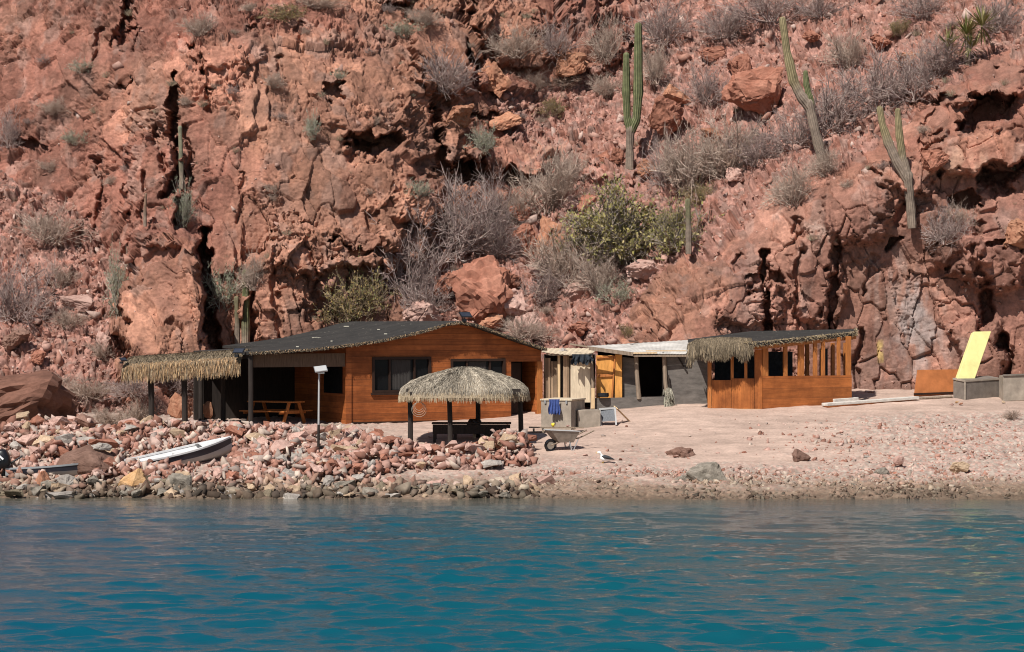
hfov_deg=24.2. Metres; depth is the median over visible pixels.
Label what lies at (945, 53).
dry shrub
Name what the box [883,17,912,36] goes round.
dry shrub
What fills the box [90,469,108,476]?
stone
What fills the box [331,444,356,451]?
stone
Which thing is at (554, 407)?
towel
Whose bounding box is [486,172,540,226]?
dry shrub
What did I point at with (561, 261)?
dry shrub
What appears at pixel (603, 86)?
dry shrub
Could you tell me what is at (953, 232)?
dry shrub
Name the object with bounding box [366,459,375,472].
stone
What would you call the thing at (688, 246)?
cactus
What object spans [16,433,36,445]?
stone
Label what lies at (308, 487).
stone
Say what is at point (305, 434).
stone
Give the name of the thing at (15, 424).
stone
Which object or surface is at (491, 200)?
dry shrub
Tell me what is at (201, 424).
stone
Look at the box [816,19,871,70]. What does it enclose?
dry shrub
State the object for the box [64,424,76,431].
stone
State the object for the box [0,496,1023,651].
sea
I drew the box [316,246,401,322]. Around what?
bush
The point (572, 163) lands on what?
dry shrub
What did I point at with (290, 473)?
stone
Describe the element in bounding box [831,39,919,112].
dry shrub
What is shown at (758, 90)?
boulder
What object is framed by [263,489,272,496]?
stone
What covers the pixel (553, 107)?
dry shrub
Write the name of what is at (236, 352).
solar floodlight
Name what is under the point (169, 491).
stone
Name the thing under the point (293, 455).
stone
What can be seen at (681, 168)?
dry shrub
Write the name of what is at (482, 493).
stone
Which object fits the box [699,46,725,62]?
boulder
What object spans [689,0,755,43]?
dry shrub
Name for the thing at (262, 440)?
stone
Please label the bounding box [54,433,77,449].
stone
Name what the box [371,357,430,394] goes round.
window
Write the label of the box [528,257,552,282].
boulder
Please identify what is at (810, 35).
boulder
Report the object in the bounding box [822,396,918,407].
white board
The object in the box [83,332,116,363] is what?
dry shrub
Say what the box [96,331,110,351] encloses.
boulder
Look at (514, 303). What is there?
boulder
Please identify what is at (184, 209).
dry shrub
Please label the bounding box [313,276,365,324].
dry shrub
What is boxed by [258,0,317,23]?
dry shrub
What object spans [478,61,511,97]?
boulder
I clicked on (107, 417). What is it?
dry shrub
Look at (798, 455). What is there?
boulder
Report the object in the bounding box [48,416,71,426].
stone
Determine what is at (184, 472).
stone
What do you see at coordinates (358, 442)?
stone
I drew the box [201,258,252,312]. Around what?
dry shrub
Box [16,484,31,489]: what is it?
stone
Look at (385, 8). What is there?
dry tuft
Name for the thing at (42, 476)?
boulder
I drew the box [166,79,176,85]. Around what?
dry tuft
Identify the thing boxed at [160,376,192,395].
dry shrub
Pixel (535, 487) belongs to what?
stone
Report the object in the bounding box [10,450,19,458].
stone
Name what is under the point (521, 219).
boulder
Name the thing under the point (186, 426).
stone
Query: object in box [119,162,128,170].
dry tuft
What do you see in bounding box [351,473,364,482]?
stone
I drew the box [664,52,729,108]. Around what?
dry shrub
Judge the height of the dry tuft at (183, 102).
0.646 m
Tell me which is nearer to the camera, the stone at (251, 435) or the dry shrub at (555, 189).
the stone at (251, 435)
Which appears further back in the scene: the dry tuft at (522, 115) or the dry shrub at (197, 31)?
the dry tuft at (522, 115)
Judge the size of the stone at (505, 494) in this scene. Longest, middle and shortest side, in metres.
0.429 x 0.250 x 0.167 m
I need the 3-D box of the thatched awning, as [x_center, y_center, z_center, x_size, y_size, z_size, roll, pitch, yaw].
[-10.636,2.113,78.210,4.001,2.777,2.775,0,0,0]
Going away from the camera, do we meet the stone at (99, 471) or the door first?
the stone at (99, 471)
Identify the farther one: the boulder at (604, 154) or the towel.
the boulder at (604, 154)
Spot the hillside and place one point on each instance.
(978, 116)
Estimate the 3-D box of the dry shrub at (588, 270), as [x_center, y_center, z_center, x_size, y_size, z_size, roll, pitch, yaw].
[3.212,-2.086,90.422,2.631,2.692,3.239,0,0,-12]
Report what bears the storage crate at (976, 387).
on the beach
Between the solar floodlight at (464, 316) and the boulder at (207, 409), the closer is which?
the solar floodlight at (464, 316)
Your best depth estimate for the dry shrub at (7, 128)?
95.35 m
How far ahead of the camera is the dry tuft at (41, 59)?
96.66 m
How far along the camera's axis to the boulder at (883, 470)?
69.50 m
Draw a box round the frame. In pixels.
[599,406,629,425]
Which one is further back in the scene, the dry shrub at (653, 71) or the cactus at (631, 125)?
the dry shrub at (653, 71)
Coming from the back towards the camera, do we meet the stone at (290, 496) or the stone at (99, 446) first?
the stone at (99, 446)
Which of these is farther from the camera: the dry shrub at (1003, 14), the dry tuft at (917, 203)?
the dry shrub at (1003, 14)
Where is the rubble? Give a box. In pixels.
[0,413,1023,499]
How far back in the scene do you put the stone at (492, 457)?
71.07 m
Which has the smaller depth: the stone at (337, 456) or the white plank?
the stone at (337, 456)
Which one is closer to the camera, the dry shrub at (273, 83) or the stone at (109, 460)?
the stone at (109, 460)
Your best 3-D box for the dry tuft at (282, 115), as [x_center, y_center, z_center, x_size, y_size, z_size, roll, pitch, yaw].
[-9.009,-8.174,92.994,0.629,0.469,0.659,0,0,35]
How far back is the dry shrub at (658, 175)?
93.84 m
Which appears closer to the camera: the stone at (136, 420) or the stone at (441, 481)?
the stone at (441, 481)
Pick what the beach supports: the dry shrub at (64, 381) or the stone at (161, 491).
the stone at (161, 491)
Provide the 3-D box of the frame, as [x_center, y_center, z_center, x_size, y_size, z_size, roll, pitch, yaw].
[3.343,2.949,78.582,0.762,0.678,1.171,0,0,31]
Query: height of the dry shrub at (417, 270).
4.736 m
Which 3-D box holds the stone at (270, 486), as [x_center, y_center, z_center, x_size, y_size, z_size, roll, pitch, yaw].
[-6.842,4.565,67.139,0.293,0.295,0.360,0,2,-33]
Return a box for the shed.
[541,340,707,409]
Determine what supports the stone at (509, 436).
on the rubble
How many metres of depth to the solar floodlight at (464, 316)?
80.59 m
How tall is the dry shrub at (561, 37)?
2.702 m
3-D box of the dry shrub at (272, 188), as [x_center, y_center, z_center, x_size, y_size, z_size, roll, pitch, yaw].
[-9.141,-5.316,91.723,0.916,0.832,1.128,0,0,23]
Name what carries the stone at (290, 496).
on the beach
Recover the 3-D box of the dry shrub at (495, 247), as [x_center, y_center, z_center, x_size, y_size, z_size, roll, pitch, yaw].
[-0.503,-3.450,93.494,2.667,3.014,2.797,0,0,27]
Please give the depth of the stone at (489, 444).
71.84 m
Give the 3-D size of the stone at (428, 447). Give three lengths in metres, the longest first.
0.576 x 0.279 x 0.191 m
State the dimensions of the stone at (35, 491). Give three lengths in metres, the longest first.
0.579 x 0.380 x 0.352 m
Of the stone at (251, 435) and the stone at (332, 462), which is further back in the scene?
the stone at (251, 435)
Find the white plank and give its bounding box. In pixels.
[833,397,858,401]
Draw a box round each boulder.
[0,370,78,425]
[1,327,30,349]
[30,350,45,364]
[35,471,49,485]
[54,474,79,484]
[56,444,119,476]
[59,294,94,311]
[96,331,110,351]
[118,468,145,486]
[165,473,191,488]
[167,392,192,417]
[203,401,212,418]
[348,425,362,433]
[401,300,443,320]
[427,271,451,300]
[446,103,473,127]
[449,255,513,323]
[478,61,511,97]
[479,313,504,328]
[488,111,521,130]
[504,288,528,317]
[507,270,521,289]
[509,201,530,221]
[512,223,537,255]
[512,312,541,339]
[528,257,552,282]
[536,215,564,256]
[555,52,588,77]
[558,192,578,209]
[565,282,584,301]
[567,321,588,336]
[577,193,597,212]
[592,202,602,212]
[597,150,609,162]
[609,147,624,164]
[625,259,658,279]
[637,158,656,178]
[648,95,683,135]
[663,84,690,104]
[666,447,695,457]
[686,462,726,481]
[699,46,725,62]
[700,128,721,140]
[721,66,783,114]
[725,167,743,181]
[727,53,751,74]
[792,449,810,461]
[802,28,820,42]
[870,33,891,50]
[873,467,889,473]
[897,51,925,69]
[920,149,949,172]
[949,461,969,472]
[1003,218,1023,249]
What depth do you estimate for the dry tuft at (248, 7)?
95.49 m
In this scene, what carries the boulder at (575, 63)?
on the hillside
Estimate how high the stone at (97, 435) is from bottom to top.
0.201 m
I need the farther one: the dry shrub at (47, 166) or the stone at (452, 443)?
the dry shrub at (47, 166)
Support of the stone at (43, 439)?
on the beach
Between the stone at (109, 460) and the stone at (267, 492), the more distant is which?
the stone at (109, 460)
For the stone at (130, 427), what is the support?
on the rubble
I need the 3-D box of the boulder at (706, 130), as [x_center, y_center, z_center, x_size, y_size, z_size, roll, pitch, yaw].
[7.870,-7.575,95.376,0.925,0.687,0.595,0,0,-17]
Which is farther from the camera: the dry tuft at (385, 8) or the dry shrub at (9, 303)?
the dry tuft at (385, 8)
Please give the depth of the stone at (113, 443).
70.88 m
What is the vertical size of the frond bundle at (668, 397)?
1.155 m
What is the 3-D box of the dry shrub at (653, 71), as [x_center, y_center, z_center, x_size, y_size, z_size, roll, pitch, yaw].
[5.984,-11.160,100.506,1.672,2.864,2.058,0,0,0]
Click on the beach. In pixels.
(679, 424)
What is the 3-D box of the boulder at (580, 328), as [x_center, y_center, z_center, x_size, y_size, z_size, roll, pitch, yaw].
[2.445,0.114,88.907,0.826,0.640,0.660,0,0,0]
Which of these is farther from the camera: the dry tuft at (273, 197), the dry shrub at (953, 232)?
the dry tuft at (273, 197)
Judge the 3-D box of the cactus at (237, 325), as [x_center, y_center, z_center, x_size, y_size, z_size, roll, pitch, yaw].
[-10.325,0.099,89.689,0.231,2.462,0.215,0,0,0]
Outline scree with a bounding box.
[0,0,1023,412]
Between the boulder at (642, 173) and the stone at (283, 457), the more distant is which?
the boulder at (642, 173)
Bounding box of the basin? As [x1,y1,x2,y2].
[598,393,608,396]
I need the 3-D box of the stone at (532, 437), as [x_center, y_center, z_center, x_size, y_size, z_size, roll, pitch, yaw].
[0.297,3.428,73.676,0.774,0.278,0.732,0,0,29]
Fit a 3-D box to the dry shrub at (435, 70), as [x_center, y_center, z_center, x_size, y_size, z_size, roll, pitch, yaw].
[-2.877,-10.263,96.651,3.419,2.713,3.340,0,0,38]
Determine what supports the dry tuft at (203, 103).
on the hillside
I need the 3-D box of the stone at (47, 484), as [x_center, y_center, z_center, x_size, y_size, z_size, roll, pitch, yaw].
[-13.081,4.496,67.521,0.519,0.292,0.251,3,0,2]
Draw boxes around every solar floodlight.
[119,357,127,363]
[232,348,244,356]
[459,312,471,321]
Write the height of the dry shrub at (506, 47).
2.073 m
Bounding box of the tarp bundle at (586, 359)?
[570,354,593,364]
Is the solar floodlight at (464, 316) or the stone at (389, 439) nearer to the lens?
the stone at (389, 439)
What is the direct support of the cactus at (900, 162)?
on the hillside
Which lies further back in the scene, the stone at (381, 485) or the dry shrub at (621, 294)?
the dry shrub at (621, 294)
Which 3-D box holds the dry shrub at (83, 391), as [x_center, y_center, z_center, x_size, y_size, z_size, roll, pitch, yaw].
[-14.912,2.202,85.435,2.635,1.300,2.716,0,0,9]
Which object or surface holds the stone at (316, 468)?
on the rubble
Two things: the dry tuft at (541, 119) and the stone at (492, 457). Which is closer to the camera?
the stone at (492, 457)
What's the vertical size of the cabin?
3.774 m
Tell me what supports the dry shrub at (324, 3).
on the hillside
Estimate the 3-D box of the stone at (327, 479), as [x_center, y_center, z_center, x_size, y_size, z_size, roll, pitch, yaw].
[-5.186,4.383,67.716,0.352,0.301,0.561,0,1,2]
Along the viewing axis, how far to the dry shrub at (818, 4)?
100.03 m
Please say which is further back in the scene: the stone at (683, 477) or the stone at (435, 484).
the stone at (683, 477)
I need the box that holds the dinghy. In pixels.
[10,463,77,474]
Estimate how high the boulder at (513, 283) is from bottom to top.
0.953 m
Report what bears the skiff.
on the beach
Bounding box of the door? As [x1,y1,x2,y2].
[511,363,520,414]
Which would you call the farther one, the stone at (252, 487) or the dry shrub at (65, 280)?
the dry shrub at (65, 280)
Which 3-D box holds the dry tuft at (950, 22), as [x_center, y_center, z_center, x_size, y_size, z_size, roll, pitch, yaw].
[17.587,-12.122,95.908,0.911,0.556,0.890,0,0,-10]
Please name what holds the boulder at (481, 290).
on the hillside
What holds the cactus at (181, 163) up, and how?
on the hillside
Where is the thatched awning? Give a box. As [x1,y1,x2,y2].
[121,348,249,420]
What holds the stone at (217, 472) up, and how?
on the beach
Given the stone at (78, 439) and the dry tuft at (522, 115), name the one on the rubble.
the stone at (78, 439)
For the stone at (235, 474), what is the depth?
68.01 m
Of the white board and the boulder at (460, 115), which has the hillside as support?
the boulder at (460, 115)
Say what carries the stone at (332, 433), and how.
on the beach
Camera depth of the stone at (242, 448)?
70.61 m
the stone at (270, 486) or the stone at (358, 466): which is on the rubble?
the stone at (358, 466)
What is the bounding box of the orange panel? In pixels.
[914,369,957,395]
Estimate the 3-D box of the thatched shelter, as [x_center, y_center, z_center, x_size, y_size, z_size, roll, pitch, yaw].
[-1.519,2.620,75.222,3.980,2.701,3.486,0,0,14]
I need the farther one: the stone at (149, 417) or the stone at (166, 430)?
the stone at (149, 417)
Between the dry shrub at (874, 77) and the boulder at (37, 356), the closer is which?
the boulder at (37, 356)
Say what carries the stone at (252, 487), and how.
on the beach
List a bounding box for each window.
[324,367,342,393]
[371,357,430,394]
[451,358,505,374]
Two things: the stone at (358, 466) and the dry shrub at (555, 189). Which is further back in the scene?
the dry shrub at (555, 189)
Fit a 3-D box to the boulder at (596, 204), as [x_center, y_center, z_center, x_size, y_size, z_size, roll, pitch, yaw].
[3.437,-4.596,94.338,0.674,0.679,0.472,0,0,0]
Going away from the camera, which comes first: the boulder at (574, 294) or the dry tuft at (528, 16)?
the boulder at (574, 294)
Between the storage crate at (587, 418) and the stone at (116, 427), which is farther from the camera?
the storage crate at (587, 418)
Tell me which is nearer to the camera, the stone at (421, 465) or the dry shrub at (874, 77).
the stone at (421, 465)
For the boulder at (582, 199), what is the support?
on the hillside
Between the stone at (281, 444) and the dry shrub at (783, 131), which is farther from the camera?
the dry shrub at (783, 131)
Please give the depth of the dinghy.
68.43 m
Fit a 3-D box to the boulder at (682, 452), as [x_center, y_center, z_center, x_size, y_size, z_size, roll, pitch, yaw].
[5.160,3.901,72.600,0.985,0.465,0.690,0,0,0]
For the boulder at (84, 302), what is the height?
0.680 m
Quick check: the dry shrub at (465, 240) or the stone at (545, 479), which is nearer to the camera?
the stone at (545, 479)
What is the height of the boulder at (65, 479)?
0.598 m
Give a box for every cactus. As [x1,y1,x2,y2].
[143,193,146,226]
[178,126,183,188]
[234,296,239,343]
[241,269,249,342]
[622,22,642,169]
[685,198,691,253]
[779,17,826,163]
[877,106,916,228]
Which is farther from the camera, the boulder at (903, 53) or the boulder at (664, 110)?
the boulder at (664, 110)
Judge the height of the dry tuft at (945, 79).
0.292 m
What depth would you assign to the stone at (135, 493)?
66.81 m
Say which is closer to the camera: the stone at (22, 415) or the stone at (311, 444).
the stone at (311, 444)
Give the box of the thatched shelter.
[398,366,530,442]
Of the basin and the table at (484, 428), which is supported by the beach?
the table at (484, 428)
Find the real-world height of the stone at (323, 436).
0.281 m
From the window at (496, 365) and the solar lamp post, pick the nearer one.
the solar lamp post
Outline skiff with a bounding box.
[124,427,239,463]
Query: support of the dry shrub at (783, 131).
on the hillside
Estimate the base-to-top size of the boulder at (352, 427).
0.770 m
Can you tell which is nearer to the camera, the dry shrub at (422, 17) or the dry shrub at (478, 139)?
the dry shrub at (478, 139)
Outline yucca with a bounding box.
[936,5,1001,64]
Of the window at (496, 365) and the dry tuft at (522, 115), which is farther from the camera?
the dry tuft at (522, 115)
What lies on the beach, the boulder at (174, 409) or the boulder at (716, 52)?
the boulder at (174, 409)
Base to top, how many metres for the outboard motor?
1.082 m
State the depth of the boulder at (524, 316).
89.62 m
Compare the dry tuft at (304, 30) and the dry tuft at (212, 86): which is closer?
the dry tuft at (212, 86)
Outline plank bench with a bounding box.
[529,427,583,432]
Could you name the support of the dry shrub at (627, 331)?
on the hillside
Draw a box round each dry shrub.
[0,101,25,151]
[0,246,66,331]
[9,198,104,248]
[27,96,69,119]
[35,159,58,171]
[43,262,83,288]
[48,301,93,331]
[58,126,87,145]
[58,373,77,388]
[62,371,127,406]
[64,54,94,73]
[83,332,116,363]
[87,406,144,424]
[99,377,161,402]
[102,234,128,318]
[120,391,165,420]
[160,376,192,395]
[167,176,196,228]
[175,9,217,38]
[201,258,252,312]
[235,238,267,297]
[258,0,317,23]
[259,70,285,89]
[260,181,279,194]
[287,0,353,10]
[302,107,322,140]
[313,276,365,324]
[330,67,349,83]
[364,202,464,312]
[382,15,430,37]
[393,263,456,317]
[402,1,447,26]
[402,37,489,101]
[403,162,511,267]
[403,177,433,198]
[441,162,538,237]
[462,115,498,156]
[468,199,526,263]
[479,19,555,69]
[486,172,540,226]
[494,306,562,342]
[505,136,597,214]
[506,68,555,93]
[515,260,571,306]
[518,209,616,299]
[532,93,568,117]
[536,9,581,71]
[545,72,591,91]
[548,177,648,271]
[555,146,588,181]
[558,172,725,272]
[562,241,628,296]
[581,9,626,68]
[587,70,632,97]
[591,276,637,305]
[618,322,634,338]
[621,0,694,53]
[627,124,691,196]
[643,34,672,91]
[644,186,706,254]
[646,106,735,203]
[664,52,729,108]
[664,95,773,191]
[677,178,715,207]
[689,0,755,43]
[708,0,818,34]
[722,113,783,176]
[758,147,819,214]
[759,98,818,159]
[783,60,890,137]
[790,0,858,21]
[799,135,844,181]
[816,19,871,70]
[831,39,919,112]
[870,35,947,107]
[878,0,961,25]
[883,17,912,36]
[904,27,975,75]
[920,197,974,253]
[944,194,980,228]
[967,0,1023,35]
[994,407,1022,419]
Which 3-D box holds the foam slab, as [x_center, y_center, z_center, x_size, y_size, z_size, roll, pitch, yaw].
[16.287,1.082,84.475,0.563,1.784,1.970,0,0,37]
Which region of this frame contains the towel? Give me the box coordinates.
[548,399,559,414]
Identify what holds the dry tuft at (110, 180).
on the hillside
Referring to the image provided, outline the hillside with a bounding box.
[0,0,1023,415]
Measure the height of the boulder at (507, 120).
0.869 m
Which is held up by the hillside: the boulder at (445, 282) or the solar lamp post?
the boulder at (445, 282)
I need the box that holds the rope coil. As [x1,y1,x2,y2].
[412,402,426,416]
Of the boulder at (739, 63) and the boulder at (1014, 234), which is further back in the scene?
the boulder at (739, 63)
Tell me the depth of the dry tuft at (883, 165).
88.06 m
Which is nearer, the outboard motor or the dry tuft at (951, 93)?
the outboard motor
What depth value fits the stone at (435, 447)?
71.61 m
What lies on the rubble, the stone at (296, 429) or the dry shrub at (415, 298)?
the stone at (296, 429)
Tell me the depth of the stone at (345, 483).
67.45 m
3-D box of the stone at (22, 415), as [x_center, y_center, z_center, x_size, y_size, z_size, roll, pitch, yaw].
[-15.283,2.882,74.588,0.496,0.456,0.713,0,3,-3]
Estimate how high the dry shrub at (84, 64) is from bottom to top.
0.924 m
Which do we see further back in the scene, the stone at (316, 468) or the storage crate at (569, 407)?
the storage crate at (569, 407)
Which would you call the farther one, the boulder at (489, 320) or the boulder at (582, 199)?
the boulder at (582, 199)
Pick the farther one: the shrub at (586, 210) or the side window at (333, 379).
the shrub at (586, 210)
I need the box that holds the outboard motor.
[0,449,22,476]
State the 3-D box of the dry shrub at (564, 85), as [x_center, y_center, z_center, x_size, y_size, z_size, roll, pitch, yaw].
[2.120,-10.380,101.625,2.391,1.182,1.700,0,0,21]
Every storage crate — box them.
[540,398,585,429]
[577,409,600,427]
[953,376,998,399]
[999,374,1023,400]
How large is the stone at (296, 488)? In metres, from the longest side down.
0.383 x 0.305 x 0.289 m
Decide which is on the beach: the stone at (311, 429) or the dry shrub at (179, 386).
the stone at (311, 429)
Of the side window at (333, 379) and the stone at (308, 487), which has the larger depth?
the side window at (333, 379)
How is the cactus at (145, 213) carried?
on the hillside
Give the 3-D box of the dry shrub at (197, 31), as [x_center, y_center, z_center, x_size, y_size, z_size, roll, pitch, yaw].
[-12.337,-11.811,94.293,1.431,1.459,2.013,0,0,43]
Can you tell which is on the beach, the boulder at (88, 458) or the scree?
the boulder at (88, 458)
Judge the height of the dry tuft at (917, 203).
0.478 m
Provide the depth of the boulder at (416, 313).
90.19 m
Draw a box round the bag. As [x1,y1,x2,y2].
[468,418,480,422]
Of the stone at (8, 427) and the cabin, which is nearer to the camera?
the stone at (8, 427)
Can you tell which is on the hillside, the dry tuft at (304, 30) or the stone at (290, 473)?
the dry tuft at (304, 30)
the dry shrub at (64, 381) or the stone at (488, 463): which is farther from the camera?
the dry shrub at (64, 381)
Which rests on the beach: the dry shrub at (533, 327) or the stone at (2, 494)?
the stone at (2, 494)
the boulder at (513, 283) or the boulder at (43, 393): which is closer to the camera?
the boulder at (43, 393)
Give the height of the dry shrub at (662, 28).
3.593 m
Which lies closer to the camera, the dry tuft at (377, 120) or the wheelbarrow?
the wheelbarrow
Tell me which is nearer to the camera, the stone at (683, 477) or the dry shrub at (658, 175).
the stone at (683, 477)
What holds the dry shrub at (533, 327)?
on the hillside
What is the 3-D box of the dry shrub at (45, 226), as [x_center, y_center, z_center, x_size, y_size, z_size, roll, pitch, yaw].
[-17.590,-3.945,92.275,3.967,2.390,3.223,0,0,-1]
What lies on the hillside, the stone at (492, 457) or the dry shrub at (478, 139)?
the dry shrub at (478, 139)
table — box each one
[239,400,311,423]
[432,422,510,442]
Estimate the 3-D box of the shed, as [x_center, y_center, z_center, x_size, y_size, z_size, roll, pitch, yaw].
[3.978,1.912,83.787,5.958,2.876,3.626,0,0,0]
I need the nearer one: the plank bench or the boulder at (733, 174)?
the plank bench
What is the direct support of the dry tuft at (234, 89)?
on the hillside
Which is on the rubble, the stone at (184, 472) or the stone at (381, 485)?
the stone at (381, 485)
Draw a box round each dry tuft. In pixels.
[37,54,53,64]
[101,173,116,184]
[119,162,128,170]
[125,10,132,15]
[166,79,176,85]
[179,91,191,104]
[195,99,209,106]
[211,82,220,89]
[223,84,242,94]
[239,2,257,11]
[266,194,278,200]
[273,111,287,118]
[301,27,311,34]
[368,116,380,126]
[381,2,397,13]
[519,113,528,118]
[523,12,532,18]
[535,115,549,122]
[540,305,553,315]
[805,232,818,240]
[839,178,853,189]
[872,159,891,169]
[911,29,922,35]
[914,197,924,205]
[916,122,931,134]
[940,18,959,29]
[941,76,951,82]
[946,88,954,96]
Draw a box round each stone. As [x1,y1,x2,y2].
[0,491,12,497]
[3,423,15,432]
[4,489,23,495]
[7,431,16,436]
[9,441,22,449]
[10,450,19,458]
[12,421,21,428]
[16,411,29,420]
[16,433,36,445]
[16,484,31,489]
[21,460,32,466]
[22,421,30,430]
[29,414,43,424]
[29,446,41,454]
[30,486,47,495]
[32,435,54,446]
[40,480,55,487]
[47,491,76,498]
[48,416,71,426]
[51,482,69,490]
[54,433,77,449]
[54,446,68,456]
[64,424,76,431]
[73,413,98,426]
[75,437,94,446]
[87,475,101,485]
[88,439,119,447]
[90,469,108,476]
[91,442,111,450]
[95,432,102,438]
[103,424,119,432]
[103,457,119,471]
[118,418,139,423]
[119,486,130,496]
[124,424,138,431]
[131,489,141,497]
[144,415,152,421]
[147,427,170,436]
[152,475,161,482]
[157,488,166,495]
[164,488,182,497]
[169,428,185,437]
[175,470,190,474]
[178,424,191,428]
[195,422,208,426]
[213,467,221,478]
[225,425,246,435]
[225,471,238,483]
[237,447,250,450]
[244,432,266,440]
[247,483,255,491]
[257,436,267,444]
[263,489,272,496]
[264,484,274,490]
[270,439,293,452]
[275,454,289,468]
[276,424,290,429]
[279,468,302,476]
[283,493,300,498]
[286,431,314,441]
[287,427,299,432]
[287,485,301,492]
[290,452,301,462]
[304,423,325,436]
[304,443,320,448]
[305,485,311,490]
[309,463,323,476]
[316,432,325,440]
[322,475,333,485]
[324,458,339,469]
[326,429,340,437]
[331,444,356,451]
[331,455,343,459]
[333,480,355,488]
[349,462,362,471]
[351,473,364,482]
[356,439,363,447]
[362,487,378,496]
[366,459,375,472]
[370,448,377,454]
[374,428,383,436]
[376,481,385,489]
[380,436,400,443]
[380,453,388,459]
[385,493,400,496]
[398,452,416,456]
[416,462,425,468]
[417,482,440,487]
[420,443,431,449]
[425,444,441,454]
[427,478,445,483]
[444,440,457,446]
[449,488,462,493]
[459,464,470,470]
[463,475,473,484]
[464,442,484,451]
[478,436,495,446]
[478,491,487,496]
[481,459,502,467]
[482,441,494,449]
[483,453,495,459]
[497,433,518,446]
[498,492,510,497]
[509,472,521,480]
[528,434,536,440]
[528,481,540,490]
[537,475,555,484]
[675,475,686,480]
[893,455,903,465]
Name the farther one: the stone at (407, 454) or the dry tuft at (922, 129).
the dry tuft at (922, 129)
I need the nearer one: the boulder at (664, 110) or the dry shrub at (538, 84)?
the boulder at (664, 110)
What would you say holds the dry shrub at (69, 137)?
on the hillside
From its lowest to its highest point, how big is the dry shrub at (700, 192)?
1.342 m
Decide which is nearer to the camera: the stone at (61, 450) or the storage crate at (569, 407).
the stone at (61, 450)
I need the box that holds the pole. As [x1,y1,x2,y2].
[919,395,952,399]
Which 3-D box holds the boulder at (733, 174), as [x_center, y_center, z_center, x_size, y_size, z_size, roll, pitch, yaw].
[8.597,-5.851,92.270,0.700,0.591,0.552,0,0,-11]
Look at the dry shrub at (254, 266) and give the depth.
89.36 m
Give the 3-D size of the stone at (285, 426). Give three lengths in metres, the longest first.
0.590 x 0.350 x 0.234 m
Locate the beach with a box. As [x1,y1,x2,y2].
[0,388,1023,499]
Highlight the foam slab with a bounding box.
[956,331,990,380]
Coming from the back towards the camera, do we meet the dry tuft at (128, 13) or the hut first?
the dry tuft at (128, 13)
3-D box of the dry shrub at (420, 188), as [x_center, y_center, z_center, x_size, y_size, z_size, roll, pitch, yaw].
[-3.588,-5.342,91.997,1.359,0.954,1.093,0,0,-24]
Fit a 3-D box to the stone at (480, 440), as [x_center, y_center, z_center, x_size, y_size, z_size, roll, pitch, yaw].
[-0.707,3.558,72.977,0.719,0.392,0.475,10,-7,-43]
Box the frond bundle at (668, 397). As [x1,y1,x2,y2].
[662,387,675,406]
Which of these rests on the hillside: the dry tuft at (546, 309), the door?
the dry tuft at (546, 309)
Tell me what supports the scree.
on the hillside
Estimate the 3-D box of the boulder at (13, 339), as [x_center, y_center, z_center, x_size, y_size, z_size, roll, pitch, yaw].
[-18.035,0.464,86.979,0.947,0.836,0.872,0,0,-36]
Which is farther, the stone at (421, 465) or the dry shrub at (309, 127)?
the dry shrub at (309, 127)
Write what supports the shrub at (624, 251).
on the hillside
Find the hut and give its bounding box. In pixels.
[685,328,858,408]
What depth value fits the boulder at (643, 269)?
89.16 m
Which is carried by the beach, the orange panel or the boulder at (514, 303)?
the orange panel
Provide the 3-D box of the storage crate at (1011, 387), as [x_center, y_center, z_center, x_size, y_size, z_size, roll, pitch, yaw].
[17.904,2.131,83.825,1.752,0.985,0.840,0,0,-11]
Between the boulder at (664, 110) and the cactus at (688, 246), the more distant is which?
the boulder at (664, 110)
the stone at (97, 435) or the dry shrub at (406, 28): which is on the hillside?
the dry shrub at (406, 28)
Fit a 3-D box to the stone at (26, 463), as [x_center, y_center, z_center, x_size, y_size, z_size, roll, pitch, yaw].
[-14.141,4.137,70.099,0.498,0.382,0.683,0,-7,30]
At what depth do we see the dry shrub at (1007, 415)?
78.81 m
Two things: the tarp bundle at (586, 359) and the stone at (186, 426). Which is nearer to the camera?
the stone at (186, 426)
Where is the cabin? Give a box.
[193,321,546,425]
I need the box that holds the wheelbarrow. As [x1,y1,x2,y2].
[543,429,593,450]
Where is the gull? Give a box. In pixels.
[597,451,614,460]
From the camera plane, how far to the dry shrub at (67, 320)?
88.54 m
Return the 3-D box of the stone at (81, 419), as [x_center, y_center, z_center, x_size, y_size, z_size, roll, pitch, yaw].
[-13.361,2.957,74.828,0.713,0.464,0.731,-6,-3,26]
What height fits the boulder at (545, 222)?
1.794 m
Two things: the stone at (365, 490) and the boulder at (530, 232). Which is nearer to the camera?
the stone at (365, 490)
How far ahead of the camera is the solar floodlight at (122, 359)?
77.21 m
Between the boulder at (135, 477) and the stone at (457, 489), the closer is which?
the stone at (457, 489)
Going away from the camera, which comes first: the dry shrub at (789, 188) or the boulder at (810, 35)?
the dry shrub at (789, 188)
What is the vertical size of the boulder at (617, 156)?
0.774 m
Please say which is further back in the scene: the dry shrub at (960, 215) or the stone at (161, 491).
the dry shrub at (960, 215)
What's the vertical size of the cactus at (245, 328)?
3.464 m
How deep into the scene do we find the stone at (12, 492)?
66.56 m
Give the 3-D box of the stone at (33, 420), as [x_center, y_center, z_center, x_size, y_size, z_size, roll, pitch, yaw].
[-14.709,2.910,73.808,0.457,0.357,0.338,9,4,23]
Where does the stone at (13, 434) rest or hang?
on the rubble
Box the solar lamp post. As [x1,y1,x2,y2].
[314,365,327,448]
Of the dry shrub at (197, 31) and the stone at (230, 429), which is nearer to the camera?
the stone at (230, 429)
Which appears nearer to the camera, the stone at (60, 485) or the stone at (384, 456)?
the stone at (60, 485)
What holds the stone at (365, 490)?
on the beach

